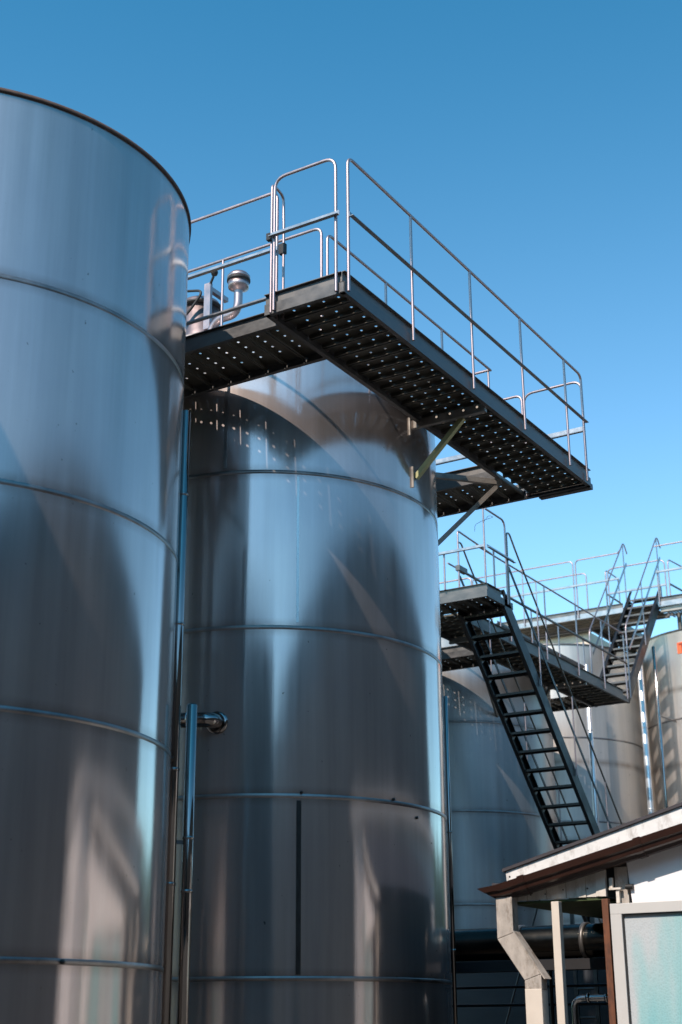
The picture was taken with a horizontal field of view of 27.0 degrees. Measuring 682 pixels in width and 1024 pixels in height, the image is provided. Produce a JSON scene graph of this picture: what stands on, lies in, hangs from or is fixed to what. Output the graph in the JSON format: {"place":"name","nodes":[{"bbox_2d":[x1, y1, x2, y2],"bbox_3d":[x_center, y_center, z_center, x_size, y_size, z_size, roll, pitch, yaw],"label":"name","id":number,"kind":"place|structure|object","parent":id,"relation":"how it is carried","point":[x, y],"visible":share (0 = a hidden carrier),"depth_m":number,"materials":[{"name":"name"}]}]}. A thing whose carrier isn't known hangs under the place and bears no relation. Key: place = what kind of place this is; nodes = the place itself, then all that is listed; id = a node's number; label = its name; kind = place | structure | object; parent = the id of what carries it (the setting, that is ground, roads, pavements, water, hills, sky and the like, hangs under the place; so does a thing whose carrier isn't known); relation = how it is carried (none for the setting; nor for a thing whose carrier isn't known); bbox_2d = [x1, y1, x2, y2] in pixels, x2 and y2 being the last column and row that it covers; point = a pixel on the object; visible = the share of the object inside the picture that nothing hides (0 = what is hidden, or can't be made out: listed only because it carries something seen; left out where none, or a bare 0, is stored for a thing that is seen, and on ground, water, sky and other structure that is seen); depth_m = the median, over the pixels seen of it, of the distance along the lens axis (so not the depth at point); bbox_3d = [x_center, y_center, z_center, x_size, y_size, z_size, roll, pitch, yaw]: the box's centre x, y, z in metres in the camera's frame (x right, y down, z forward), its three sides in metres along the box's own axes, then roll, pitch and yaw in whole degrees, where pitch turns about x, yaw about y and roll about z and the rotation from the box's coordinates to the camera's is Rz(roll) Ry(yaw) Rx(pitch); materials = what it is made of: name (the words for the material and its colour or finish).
{"place":"outdoors","nodes":[
{"label":"outdoors","id":0,"kind":"place"},
{"bbox_2d":[0,0,681,651],"label":"sky","id":1,"kind":"structure","parent":0,"point":[539,142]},
{"bbox_2d":[534,630,609,646],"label":"building","id":2,"kind":"structure","parent":0,"point":[567,638],"depth_m":35.68,"materials":[{"name":"beige paint"}]},
{"bbox_2d":[586,664,602,922],"bbox_3d":[4.825,6.890,26.463,0.110,8.300,0.110,-12,-23,29],"label":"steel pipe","id":3,"kind":"object","parent":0,"point":[592,761],"visible":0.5,"depth_m":27.18,"materials":[{"name":"metal"}]},
{"label":"yard ground","id":4,"kind":"structure","parent":0,"visible":0},
{"bbox_2d":[0,87,190,1023],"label":"storage tank","id":5,"kind":"object","parent":4,"relation":"on","point":[95,227],"visible":1,"depth_m":9.71,"materials":[{"name":"metal"}]},
{"bbox_2d":[162,410,190,1023],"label":"steel pipe","id":6,"kind":"object","parent":5,"relation":"attached to","point":[172,841],"visible":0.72,"depth_m":10.68,"materials":[{"name":"silver metal"}]},
{"bbox_2d":[177,703,196,1023],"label":"steel pipe","id":7,"kind":"object","parent":4,"relation":"on","point":[186,842],"visible":1,"depth_m":10.36,"materials":[{"name":"silver metal"}]},
{"bbox_2d":[171,270,452,1023],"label":"storage tank","id":8,"kind":"object","parent":4,"relation":"on","point":[312,686],"visible":0.68,"depth_m":12.76,"materials":[{"name":"metal"}]},
{"bbox_2d":[184,158,592,545],"bbox_3d":[-0.350,-0.887,14.978,4.321,2.312,5.478,-12,-23,29],"label":"catwalk","id":9,"kind":"object","parent":8,"relation":"attached to","point":[467,418],"visible":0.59,"depth_m":13.38,"materials":[{"name":"black metal"}]},
{"bbox_2d":[443,695,457,1023],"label":"steel pipe","id":10,"kind":"object","parent":8,"relation":"attached to","point":[452,925],"visible":0.99,"depth_m":13.72,"materials":[{"name":"silver metal"}]},
{"bbox_2d":[441,637,563,929],"bbox_3d":[1.999,6.391,25.047,3.728,8.300,3.728,-12,-23,29],"label":"storage tank","id":11,"kind":"object","parent":4,"relation":"on","point":[497,825],"visible":0.21,"depth_m":23.87,"materials":[{"name":"metal"}]},
{"bbox_2d":[439,508,628,716],"bbox_3d":[1.883,2.494,24.463,5.468,2.082,7.826,-12,-23,29],"label":"catwalk","id":12,"kind":"object","parent":11,"relation":"on","point":[588,689],"visible":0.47,"depth_m":23.57,"materials":[{"name":"black metal"}]},
{"bbox_2d":[458,532,621,922],"bbox_3d":[3.921,5.252,22.513,0.827,8.306,7.118,-12,-23,29],"label":"steel stair","id":13,"kind":"object","parent":12,"relation":"attached to","point":[522,652],"visible":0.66,"depth_m":21.48,"materials":[{"name":"black metal"}]},
{"bbox_2d":[505,900,539,1023],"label":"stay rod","id":14,"kind":"object","parent":4,"relation":"on","point":[518,977],"depth_m":14.44,"materials":[{"name":"black metal"}]},
{"bbox_2d":[450,922,605,973],"bbox_3d":[1.863,5.205,13.381,3.320,2.550,0.340,-12,-23,29],"label":"steam duct","id":15,"kind":"object","parent":4,"relation":"on","point":[584,944],"visible":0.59,"depth_m":13.61,"materials":[{"name":"metal"}]},
{"bbox_2d":[452,971,607,1023],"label":"guard rail","id":16,"kind":"object","parent":4,"relation":"on","point":[551,986],"visible":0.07,"depth_m":13.96,"materials":[{"name":"metal"}]},
{"bbox_2d":[451,957,609,1023],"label":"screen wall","id":17,"kind":"structure","parent":4,"relation":"on","point":[483,1015],"depth_m":15.52,"materials":[{"name":"metal"}]},
{"bbox_2d":[478,802,681,1023],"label":"utility building","id":18,"kind":"structure","parent":4,"relation":"on","point":[623,881],"depth_m":11.55,"materials":[{"name":"white paint"}]},
{"bbox_2d":[610,900,681,1023],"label":"window frame","id":19,"kind":"structure","parent":18,"relation":"in","point":[647,936],"depth_m":11.24,"materials":[{"name":"white metal"}]},
{"bbox_2d":[569,898,600,1023],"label":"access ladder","id":20,"kind":"object","parent":4,"relation":"on","point":[597,1017],"visible":0.32,"depth_m":14.55,"materials":[{"name":"black metal"}]},
{"bbox_2d":[571,993,607,1023],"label":"product pipe","id":21,"kind":"object","parent":4,"relation":"on","point":[586,997],"visible":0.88,"depth_m":13.00,"materials":[{"name":"metal"}]},
{"bbox_2d":[543,643,647,924],"bbox_3d":[4.446,7.317,28.904,3.728,9.170,3.728,-12,-23,29],"label":"storage tank","id":22,"kind":"object","parent":4,"relation":"on","point":[617,738],"visible":0.12,"depth_m":28.13,"materials":[{"name":"metal"}]},
{"bbox_2d":[638,666,653,813],"bbox_3d":[6.044,6.983,27.279,0.130,8.670,0.130,-12,-23,29],"label":"steel pipe","id":23,"kind":"object","parent":4,"relation":"on","point":[646,755],"visible":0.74,"depth_m":28.11,"materials":[{"name":"metal"}]},
{"bbox_2d":[637,629,681,811],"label":"storage tank","id":24,"kind":"object","parent":4,"relation":"on","point":[668,648],"visible":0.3,"depth_m":28.81,"materials":[{"name":"metal"}]},
{"bbox_2d":[472,541,681,653],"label":"catwalk","id":25,"kind":"object","parent":24,"relation":"on","point":[672,604],"visible":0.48,"depth_m":30.34,"materials":[{"name":"grey metal"}]},
{"bbox_2d":[589,537,661,702],"bbox_3d":[5.772,2.156,28.553,0.767,3.954,2.510,-12,-23,29],"label":"steel stair","id":26,"kind":"object","parent":25,"relation":"attached to","point":[639,655],"visible":0.94,"depth_m":28.43,"materials":[{"name":"black metal"}]},
{"bbox_2d":[652,646,676,807],"bbox_3d":[6.504,6.905,27.190,0.076,8.750,0.894,-15,-25,35],"label":"steel pipe","id":27,"kind":"object","parent":24,"relation":"attached to","point":[659,716],"visible":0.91,"depth_m":27.82,"materials":[{"name":"silver metal"}]}
]}

